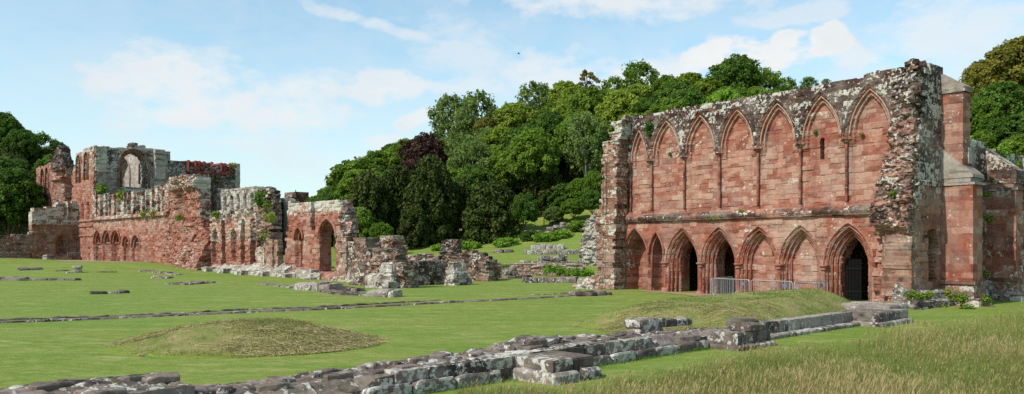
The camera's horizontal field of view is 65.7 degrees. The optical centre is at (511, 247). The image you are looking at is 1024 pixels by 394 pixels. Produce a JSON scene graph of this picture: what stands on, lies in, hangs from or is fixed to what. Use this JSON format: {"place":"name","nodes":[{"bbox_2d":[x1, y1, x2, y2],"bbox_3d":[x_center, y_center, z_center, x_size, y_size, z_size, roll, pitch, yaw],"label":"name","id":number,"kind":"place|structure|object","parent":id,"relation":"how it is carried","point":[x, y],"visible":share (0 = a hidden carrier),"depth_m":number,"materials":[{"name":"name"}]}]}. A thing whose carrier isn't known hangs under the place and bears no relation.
{"place":"outdoors","nodes":[
{"label":"outdoors","id":0,"kind":"place"},
{"bbox_2d":[0,135,1023,393],"bbox_3d":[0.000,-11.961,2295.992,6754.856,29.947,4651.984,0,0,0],"label":"lawn","id":1,"kind":"structure","parent":0,"point":[48,351],"depth_m":31.98,"materials":[{"name":"green plant"}]},
{"bbox_2d":[0,155,24,230],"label":"broadleaf tree","id":2,"kind":"object","parent":1,"relation":"on","point":[6,162],"visible":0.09,"depth_m":142.06,"materials":[{"name":"green plant"}]},
{"bbox_2d":[0,111,26,136],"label":"broadleaf tree","id":3,"kind":"object","parent":1,"relation":"on","point":[9,120],"visible":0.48,"depth_m":163.54,"materials":[{"name":"green plant"}]},
{"bbox_2d":[0,232,33,257],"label":"boundary wall","id":4,"kind":"structure","parent":1,"relation":"on","point":[16,246],"depth_m":115.79,"materials":[{"name":"brown stone"}]},
{"bbox_2d":[0,128,40,157],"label":"broadleaf tree","id":5,"kind":"object","parent":1,"relation":"on","point":[20,139],"visible":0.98,"depth_m":158.18,"materials":[{"name":"green plant"}]},
{"bbox_2d":[0,168,48,235],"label":"broadleaf tree","id":6,"kind":"object","parent":1,"relation":"on","point":[22,193],"visible":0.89,"depth_m":127.01,"materials":[{"name":"green plant"}]},
{"bbox_2d":[34,131,58,149],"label":"ash tree","id":7,"kind":"object","parent":1,"relation":"on","point":[53,143],"visible":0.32,"depth_m":167.37,"materials":[{"name":"green plant"}]},
{"bbox_2d":[28,142,239,260],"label":"abbey church","id":8,"kind":"structure","parent":1,"relation":"on","point":[59,229],"depth_m":120.88,"materials":[{"name":"red stone"}]},
{"bbox_2d":[190,161,231,174],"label":"steel bracing","id":9,"kind":"object","parent":8,"relation":"attached to","point":[211,166],"visible":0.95,"depth_m":128.96,"materials":[{"name":"metal"}]},
{"bbox_2d":[0,300,439,319],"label":"drain edging","id":10,"kind":"object","parent":1,"relation":"on","point":[82,316],"visible":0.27,"depth_m":34.92,"materials":[{"name":"stone"}]},
{"bbox_2d":[90,174,358,281],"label":"abbey range","id":11,"kind":"structure","parent":1,"relation":"on","point":[228,240],"depth_m":87.95,"materials":[{"name":"red stone"}]},
{"bbox_2d":[107,317,378,357],"bbox_3d":[-7.700,2.473,23.300,7.902,0.731,6.564,0,0,0],"label":"mound","id":12,"kind":"object","parent":1,"relation":"on","point":[208,335],"visible":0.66,"depth_m":21.42,"materials":[{"name":"green plant"}]},
{"bbox_2d":[103,318,388,357],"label":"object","id":13,"kind":"object","parent":12,"relation":"on","point":[320,333],"visible":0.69,"depth_m":21.79,"materials":[{"name":"green plant"}]},
{"bbox_2d":[0,294,574,322],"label":"drain edging","id":14,"kind":"object","parent":1,"relation":"on","point":[239,311],"visible":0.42,"depth_m":34.81,"materials":[{"name":"stone"}]},
{"bbox_2d":[299,281,343,290],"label":"kerb block","id":15,"kind":"structure","parent":1,"relation":"on","point":[316,286],"depth_m":51.05,"materials":[{"name":"stone"}]},
{"bbox_2d":[313,187,338,248],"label":"broadleaf tree","id":16,"kind":"object","parent":1,"relation":"on","point":[327,194],"visible":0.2,"depth_m":132.94,"materials":[{"name":"green plant"}]},
{"bbox_2d":[319,289,366,295],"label":"foundation stones","id":17,"kind":"object","parent":1,"relation":"on","point":[342,292],"visible":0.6,"depth_m":47.05,"materials":[{"name":"grey stone"}]},
{"bbox_2d":[322,156,384,192],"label":"broadleaf tree","id":18,"kind":"object","parent":1,"relation":"on","point":[335,176],"visible":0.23,"depth_m":146.87,"materials":[{"name":"green plant"}]},
{"bbox_2d":[333,169,380,199],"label":"broadleaf tree","id":19,"kind":"object","parent":1,"relation":"on","point":[343,188],"visible":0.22,"depth_m":129.48,"materials":[{"name":"green plant"}]},
{"bbox_2d":[347,237,379,284],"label":"stub wall","id":20,"kind":"structure","parent":1,"relation":"on","point":[360,256],"depth_m":63.45,"materials":[{"name":"brown stone"}]},
{"bbox_2d":[353,206,375,237],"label":"broadleaf tree","id":21,"kind":"object","parent":1,"relation":"on","point":[366,220],"visible":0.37,"depth_m":110.58,"materials":[{"name":"green plant"}]},
{"bbox_2d":[350,170,389,241],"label":"yew tree","id":22,"kind":"object","parent":1,"relation":"on","point":[366,191],"visible":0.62,"depth_m":122.33,"materials":[{"name":"green plant"}]},
{"bbox_2d":[363,149,397,169],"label":"broadleaf tree","id":23,"kind":"object","parent":1,"relation":"on","point":[376,157],"visible":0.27,"depth_m":154.95,"materials":[{"name":"green plant"}]},
{"bbox_2d":[368,222,393,240],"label":"broadleaf tree","id":24,"kind":"object","parent":1,"relation":"on","point":[377,230],"visible":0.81,"depth_m":108.95,"materials":[{"name":"green plant"}]},
{"bbox_2d":[366,289,402,296],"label":"kerb block","id":25,"kind":"structure","parent":1,"relation":"on","point":[384,293],"depth_m":44.35,"materials":[{"name":"stone"}]},
{"bbox_2d":[0,317,775,393],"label":"foundation wall","id":26,"kind":"structure","parent":1,"relation":"on","point":[556,359],"depth_m":16.39,"materials":[{"name":"stone"}]},
{"bbox_2d":[364,235,418,288],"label":"ruined pier","id":27,"kind":"structure","parent":1,"relation":"on","point":[390,267],"depth_m":57.62,"materials":[{"name":"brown stone"}]},
{"bbox_2d":[377,163,411,234],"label":"yew tree","id":28,"kind":"object","parent":1,"relation":"on","point":[396,175],"visible":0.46,"depth_m":125.51,"materials":[{"name":"green plant"}]},
{"bbox_2d":[383,138,408,164],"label":"broadleaf tree","id":29,"kind":"object","parent":1,"relation":"on","point":[392,150],"visible":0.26,"depth_m":155.16,"materials":[{"name":"green plant"}]},
{"bbox_2d":[396,203,430,248],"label":"yew tree","id":30,"kind":"object","parent":1,"relation":"on","point":[410,214],"visible":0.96,"depth_m":116.77,"materials":[{"name":"green plant"}]},
{"bbox_2d":[398,132,447,168],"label":"copper beech","id":31,"kind":"object","parent":1,"relation":"on","point":[416,147],"visible":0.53,"depth_m":136.01,"materials":[{"name":"purple plant"}]},
{"bbox_2d":[406,253,439,260],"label":"rubble wall","id":32,"kind":"structure","parent":1,"relation":"on","point":[425,256],"depth_m":70.06,"materials":[{"name":"grey stone"}]},
{"bbox_2d":[408,260,445,285],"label":"shaded wall","id":33,"kind":"structure","parent":1,"relation":"on","point":[432,272],"depth_m":63.72,"materials":[{"name":"grey stone"}]},
{"bbox_2d":[402,154,460,243],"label":"yew tree","id":34,"kind":"object","parent":1,"relation":"on","point":[440,218],"visible":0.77,"depth_m":119.81,"materials":[{"name":"green plant"}]},
{"bbox_2d":[438,239,461,268],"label":"rubble tower","id":35,"kind":"structure","parent":1,"relation":"on","point":[450,247],"depth_m":74.08,"materials":[{"name":"brown stone"}]},
{"bbox_2d":[428,92,472,139],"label":"ash tree","id":36,"kind":"object","parent":1,"relation":"on","point":[442,104],"visible":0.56,"depth_m":162.22,"materials":[{"name":"green plant"}]},
{"bbox_2d":[444,261,472,285],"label":"ruined buttress","id":37,"kind":"structure","parent":1,"relation":"on","point":[457,273],"depth_m":62.52,"materials":[{"name":"grey stone"}]},
{"bbox_2d":[441,109,477,139],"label":"ash tree","id":38,"kind":"object","parent":1,"relation":"on","point":[466,120],"visible":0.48,"depth_m":154.94,"materials":[{"name":"green plant"}]},
{"bbox_2d":[440,133,483,168],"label":"ash tree","id":39,"kind":"object","parent":1,"relation":"on","point":[456,140],"visible":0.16,"depth_m":140.47,"materials":[{"name":"green plant"}]},
{"bbox_2d":[454,178,470,233],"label":"yew tree","id":40,"kind":"object","parent":1,"relation":"on","point":[461,200],"visible":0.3,"depth_m":124.34,"materials":[{"name":"green plant"}]},
{"bbox_2d":[446,140,495,177],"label":"ash tree","id":41,"kind":"object","parent":1,"relation":"on","point":[460,153],"visible":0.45,"depth_m":134.74,"materials":[{"name":"green plant"}]},
{"bbox_2d":[450,250,494,280],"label":"ruined wall","id":42,"kind":"structure","parent":1,"relation":"on","point":[480,266],"depth_m":68.86,"materials":[{"name":"brown stone"}]},
{"bbox_2d":[452,163,495,197],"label":"broadleaf tree","id":43,"kind":"object","parent":1,"relation":"on","point":[469,172],"visible":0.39,"depth_m":126.08,"materials":[{"name":"green plant"}]},
{"bbox_2d":[451,89,497,134],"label":"ash tree","id":44,"kind":"object","parent":1,"relation":"on","point":[471,104],"visible":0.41,"depth_m":158.51,"materials":[{"name":"green plant"}]},
{"bbox_2d":[472,117,497,137],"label":"broadleaf tree","id":45,"kind":"object","parent":1,"relation":"on","point":[484,121],"visible":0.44,"depth_m":151.65,"materials":[{"name":"green plant"}]},
{"bbox_2d":[461,179,522,244],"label":"yew tree","id":46,"kind":"object","parent":1,"relation":"on","point":[488,206],"visible":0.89,"depth_m":116.64,"materials":[{"name":"green plant"}]},
{"bbox_2d":[482,126,511,146],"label":"broadleaf tree","id":47,"kind":"object","parent":1,"relation":"on","point":[495,135],"visible":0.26,"depth_m":144.24,"materials":[{"name":"green plant"}]},
{"bbox_2d":[486,150,520,188],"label":"broadleaf tree","id":48,"kind":"object","parent":1,"relation":"on","point":[500,171],"visible":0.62,"depth_m":133.67,"materials":[{"name":"green plant"}]},
{"bbox_2d":[492,237,520,246],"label":"bush","id":49,"kind":"object","parent":1,"relation":"on","point":[501,242],"visible":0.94,"depth_m":110.14,"materials":[{"name":"green plant"}]},
{"bbox_2d":[499,122,530,146],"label":"broadleaf tree","id":50,"kind":"object","parent":1,"relation":"on","point":[513,132],"visible":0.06,"depth_m":142.20,"materials":[{"name":"green plant"}]},
{"bbox_2d":[492,101,538,127],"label":"broadleaf tree","id":51,"kind":"object","parent":1,"relation":"on","point":[520,113],"visible":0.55,"depth_m":152.51,"materials":[{"name":"green plant"}]},
{"bbox_2d":[510,193,539,230],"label":"holly tree","id":52,"kind":"object","parent":1,"relation":"on","point":[528,210],"visible":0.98,"depth_m":116.75,"materials":[{"name":"green plant"}]},
{"bbox_2d":[515,80,548,113],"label":"ash tree","id":53,"kind":"object","parent":1,"relation":"on","point":[541,94],"visible":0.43,"depth_m":164.34,"materials":[{"name":"green plant"}]},
{"bbox_2d":[506,126,561,185],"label":"broadleaf tree","id":54,"kind":"object","parent":1,"relation":"on","point":[530,148],"visible":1,"depth_m":126.29,"materials":[{"name":"green plant"}]},
{"bbox_2d":[502,263,583,275],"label":"terrace wall","id":55,"kind":"structure","parent":1,"relation":"on","point":[533,269],"depth_m":77.70,"materials":[{"name":"grey stone"}]},
{"bbox_2d":[521,169,566,216],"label":"yew tree","id":56,"kind":"object","parent":1,"relation":"on","point":[544,185],"visible":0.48,"depth_m":127.39,"materials":[{"name":"green plant"}]},
{"bbox_2d":[531,232,559,241],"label":"bush","id":57,"kind":"object","parent":1,"relation":"on","point":[539,237],"visible":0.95,"depth_m":111.04,"materials":[{"name":"green plant"}]},
{"bbox_2d":[527,110,564,138],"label":"broadleaf tree","id":58,"kind":"object","parent":1,"relation":"on","point":[547,121],"visible":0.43,"depth_m":137.07,"materials":[{"name":"green plant"}]},
{"bbox_2d":[531,244,564,249],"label":"wall","id":59,"kind":"structure","parent":1,"relation":"on","point":[547,246],"depth_m":104.83,"materials":[{"name":"stone"}]},
{"bbox_2d":[523,249,578,254],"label":"wall","id":60,"kind":"structure","parent":1,"relation":"on","point":[555,252],"depth_m":99.86,"materials":[{"name":"stone"}]},
{"bbox_2d":[537,255,567,263],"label":"wall","id":61,"kind":"structure","parent":1,"relation":"on","point":[557,259],"depth_m":85.31,"materials":[{"name":"stone"}]},
{"bbox_2d":[543,206,563,223],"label":"broadleaf tree","id":62,"kind":"object","parent":1,"relation":"on","point":[552,213],"visible":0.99,"depth_m":119.99,"materials":[{"name":"green plant"}]},
{"bbox_2d":[522,276,589,282],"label":"wall","id":63,"kind":"structure","parent":1,"relation":"on","point":[574,279],"depth_m":65.45,"materials":[{"name":"stone"}]},
{"bbox_2d":[544,181,578,207],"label":"broadleaf tree","id":64,"kind":"object","parent":1,"relation":"on","point":[558,196],"visible":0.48,"depth_m":125.28,"materials":[{"name":"green plant"}]},
{"bbox_2d":[544,80,581,105],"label":"broadleaf tree","id":65,"kind":"object","parent":1,"relation":"on","point":[563,88],"visible":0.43,"depth_m":162.33,"materials":[{"name":"green plant"}]},
{"bbox_2d":[542,263,594,276],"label":"hedge","id":66,"kind":"object","parent":1,"relation":"on","point":[559,270],"visible":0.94,"depth_m":76.29,"materials":[{"name":"green plant"}]},
{"bbox_2d":[559,167,583,182],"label":"yew tree","id":67,"kind":"object","parent":1,"relation":"on","point":[569,174],"visible":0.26,"depth_m":134.49,"materials":[{"name":"green plant"}]},
{"bbox_2d":[559,198,585,219],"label":"broadleaf tree","id":68,"kind":"object","parent":1,"relation":"on","point":[569,206],"visible":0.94,"depth_m":118.93,"materials":[{"name":"green plant"}]},
{"bbox_2d":[553,116,596,178],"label":"broadleaf tree","id":69,"kind":"object","parent":1,"relation":"on","point":[561,131],"visible":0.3,"depth_m":133.30,"materials":[{"name":"green plant"}]},
{"bbox_2d":[565,178,584,200],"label":"broadleaf tree","id":70,"kind":"object","parent":1,"relation":"on","point":[574,187],"visible":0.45,"depth_m":124.46,"materials":[{"name":"green plant"}]},
{"bbox_2d":[559,110,607,174],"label":"ash tree","id":71,"kind":"object","parent":1,"relation":"on","point":[588,121],"visible":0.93,"depth_m":127.94,"materials":[{"name":"green plant"}]},
{"bbox_2d":[565,86,604,117],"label":"broadleaf tree","id":72,"kind":"object","parent":1,"relation":"on","point":[584,98],"visible":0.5,"depth_m":144.49,"materials":[{"name":"green plant"}]},
{"bbox_2d":[578,215,598,265],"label":"rubble wall","id":73,"kind":"structure","parent":1,"relation":"on","point":[588,252],"depth_m":79.95,"materials":[{"name":"grey stone"}]},
{"bbox_2d":[578,69,600,88],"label":"pine tree","id":74,"kind":"object","parent":1,"relation":"on","point":[591,75],"visible":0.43,"depth_m":167.21,"materials":[{"name":"green plant"}]},
{"bbox_2d":[568,289,611,296],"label":"base stones","id":75,"kind":"object","parent":1,"relation":"on","point":[594,292],"visible":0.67,"depth_m":45.51,"materials":[{"name":"grey stone"}]},
{"bbox_2d":[579,189,601,214],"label":"broadleaf tree","id":76,"kind":"object","parent":1,"relation":"on","point":[589,199],"visible":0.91,"depth_m":117.00,"materials":[{"name":"green plant"}]},
{"bbox_2d":[582,171,604,213],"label":"broadleaf tree","id":77,"kind":"object","parent":1,"relation":"on","point":[593,180],"visible":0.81,"depth_m":120.90,"materials":[{"name":"green plant"}]},
{"bbox_2d":[600,75,627,88],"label":"ash tree","id":78,"kind":"object","parent":1,"relation":"on","point":[616,80],"visible":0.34,"depth_m":165.07,"materials":[{"name":"green plant"}]},
{"bbox_2d":[594,89,642,138],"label":"broadleaf tree","id":79,"kind":"object","parent":1,"relation":"on","point":[617,105],"visible":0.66,"depth_m":137.21,"materials":[{"name":"green plant"}]},
{"bbox_2d":[408,325,857,393],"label":"wall foot grass","id":80,"kind":"structure","parent":1,"relation":"on","point":[511,379],"depth_m":19.24,"materials":[{"name":"green plant"}]},
{"bbox_2d":[619,59,659,89],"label":"ash tree","id":81,"kind":"object","parent":1,"relation":"on","point":[631,76],"visible":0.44,"depth_m":162.55,"materials":[{"name":"green plant"}]},
{"bbox_2d":[626,83,655,100],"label":"broadleaf tree","id":82,"kind":"object","parent":1,"relation":"on","point":[642,91],"visible":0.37,"depth_m":151.39,"materials":[{"name":"green plant"}]},
{"bbox_2d":[642,97,687,114],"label":"broadleaf tree","id":83,"kind":"object","parent":1,"relation":"on","point":[663,104],"visible":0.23,"depth_m":133.22,"materials":[{"name":"green plant"}]},
{"bbox_2d":[652,74,678,94],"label":"broadleaf tree","id":84,"kind":"object","parent":1,"relation":"on","point":[660,83],"visible":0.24,"depth_m":156.09,"materials":[{"name":"green plant"}]},
{"bbox_2d":[654,81,695,99],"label":"broadleaf tree","id":85,"kind":"object","parent":1,"relation":"on","point":[672,86],"visible":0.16,"depth_m":144.31,"materials":[{"name":"green plant"}]},
{"bbox_2d":[669,89,705,105],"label":"broadleaf tree","id":86,"kind":"object","parent":1,"relation":"on","point":[691,97],"visible":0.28,"depth_m":137.60,"materials":[{"name":"green plant"}]},
{"bbox_2d":[676,72,703,85],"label":"broadleaf tree","id":87,"kind":"object","parent":1,"relation":"on","point":[688,78],"visible":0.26,"depth_m":157.85,"materials":[{"name":"green plant"}]},
{"bbox_2d":[692,76,723,96],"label":"broadleaf tree","id":88,"kind":"object","parent":1,"relation":"on","point":[707,86],"visible":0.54,"depth_m":153.71,"materials":[{"name":"green plant"}]},
{"bbox_2d":[566,287,850,331],"bbox_3d":[8.454,2.284,30.564,13.874,1.141,7.310,0,0,-43],"label":"mound","id":89,"kind":"object","parent":1,"relation":"on","point":[785,307],"visible":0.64,"depth_m":28.27,"materials":[{"name":"green plant"}]},
{"bbox_2d":[567,288,844,332],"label":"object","id":90,"kind":"object","parent":89,"relation":"on","point":[680,304],"visible":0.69,"depth_m":27.42,"materials":[{"name":"green plant"}]},
{"bbox_2d":[701,88,744,104],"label":"broadleaf tree","id":91,"kind":"object","parent":1,"relation":"on","point":[728,94],"visible":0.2,"depth_m":133.07,"materials":[{"name":"green plant"}]},
{"bbox_2d":[705,53,766,88],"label":"broadleaf tree","id":92,"kind":"object","parent":1,"relation":"on","point":[737,70],"visible":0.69,"depth_m":154.52,"materials":[{"name":"green plant"}]},
{"bbox_2d":[758,66,790,90],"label":"ash tree","id":93,"kind":"object","parent":1,"relation":"on","point":[770,77],"visible":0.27,"depth_m":157.79,"materials":[{"name":"green plant"}]},
{"bbox_2d":[573,58,1023,309],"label":"abbey building","id":94,"kind":"structure","parent":1,"relation":"on","point":[822,206],"depth_m":42.43,"materials":[{"name":"red stone"}]},
{"bbox_2d":[845,259,861,299],"bbox_3d":[17.888,1.675,41.584,0.817,2.150,0.094,0,0,14],"label":"door","id":95,"kind":"structure","parent":94,"relation":"in","point":[854,268],"depth_m":41.55,"materials":[{"name":"black paint"}]},
{"bbox_2d":[759,311,859,339],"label":"retaining kerb","id":96,"kind":"structure","parent":1,"relation":"on","point":[780,328],"depth_m":26.42,"materials":[{"name":"grey stone"}]},
{"bbox_2d":[839,301,912,327],"bbox_3d":[13.636,2.558,30.264,4.006,0.739,2.627,0,0,-44],"label":"stone step","id":97,"kind":"object","parent":1,"relation":"on","point":[869,314],"visible":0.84,"depth_m":29.17,"materials":[{"name":"grey stone"}]},
{"bbox_2d":[958,59,986,96],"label":"broadleaf tree","id":98,"kind":"object","parent":1,"relation":"on","point":[972,72],"visible":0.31,"depth_m":79.44,"materials":[{"name":"green plant"}]},
{"bbox_2d":[971,129,996,148],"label":"broadleaf tree","id":99,"kind":"object","parent":1,"relation":"on","point":[986,136],"visible":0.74,"depth_m":65.41,"materials":[{"name":"green plant"}]},
{"bbox_2d":[970,96,1005,135],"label":"broadleaf tree","id":100,"kind":"object","parent":1,"relation":"on","point":[980,107],"visible":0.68,"depth_m":69.03,"materials":[{"name":"green plant"}]},
{"bbox_2d":[970,81,1023,117],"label":"broadleaf tree","id":101,"kind":"object","parent":1,"relation":"on","point":[1008,96],"visible":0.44,"depth_m":70.35,"materials":[{"name":"green plant"}]},
{"bbox_2d":[976,118,1017,146],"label":"broadleaf tree","id":102,"kind":"object","parent":1,"relation":"on","point":[993,125],"visible":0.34,"depth_m":67.36,"materials":[{"name":"green plant"}]},
{"bbox_2d":[994,111,1023,150],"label":"broadleaf tree","id":103,"kind":"object","parent":1,"relation":"on","point":[1013,123],"visible":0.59,"depth_m":65.57,"materials":[{"name":"green plant"}]},
{"bbox_2d":[999,133,1023,155],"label":"broadleaf tree","id":104,"kind":"object","parent":1,"relation":"on","point":[1016,141],"visible":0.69,"depth_m":63.35,"materials":[{"name":"green plant"}]},
{"bbox_2d":[0,0,1023,197],"label":"sky","id":105,"kind":"structure","parent":0,"point":[286,92],"materials":[{"name":"blue"}]},
{"bbox_2d":[454,305,1023,393],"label":"tall grass","id":106,"kind":"structure","parent":0,"point":[800,371],"depth_m":16.62,"materials":[{"name":"green plant"}]},
{"bbox_2d":[979,35,1023,89],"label":"broadleaf tree","id":107,"kind":"object","parent":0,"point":[1004,63],"visible":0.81,"depth_m":74.97,"materials":[{"name":"green plant"}]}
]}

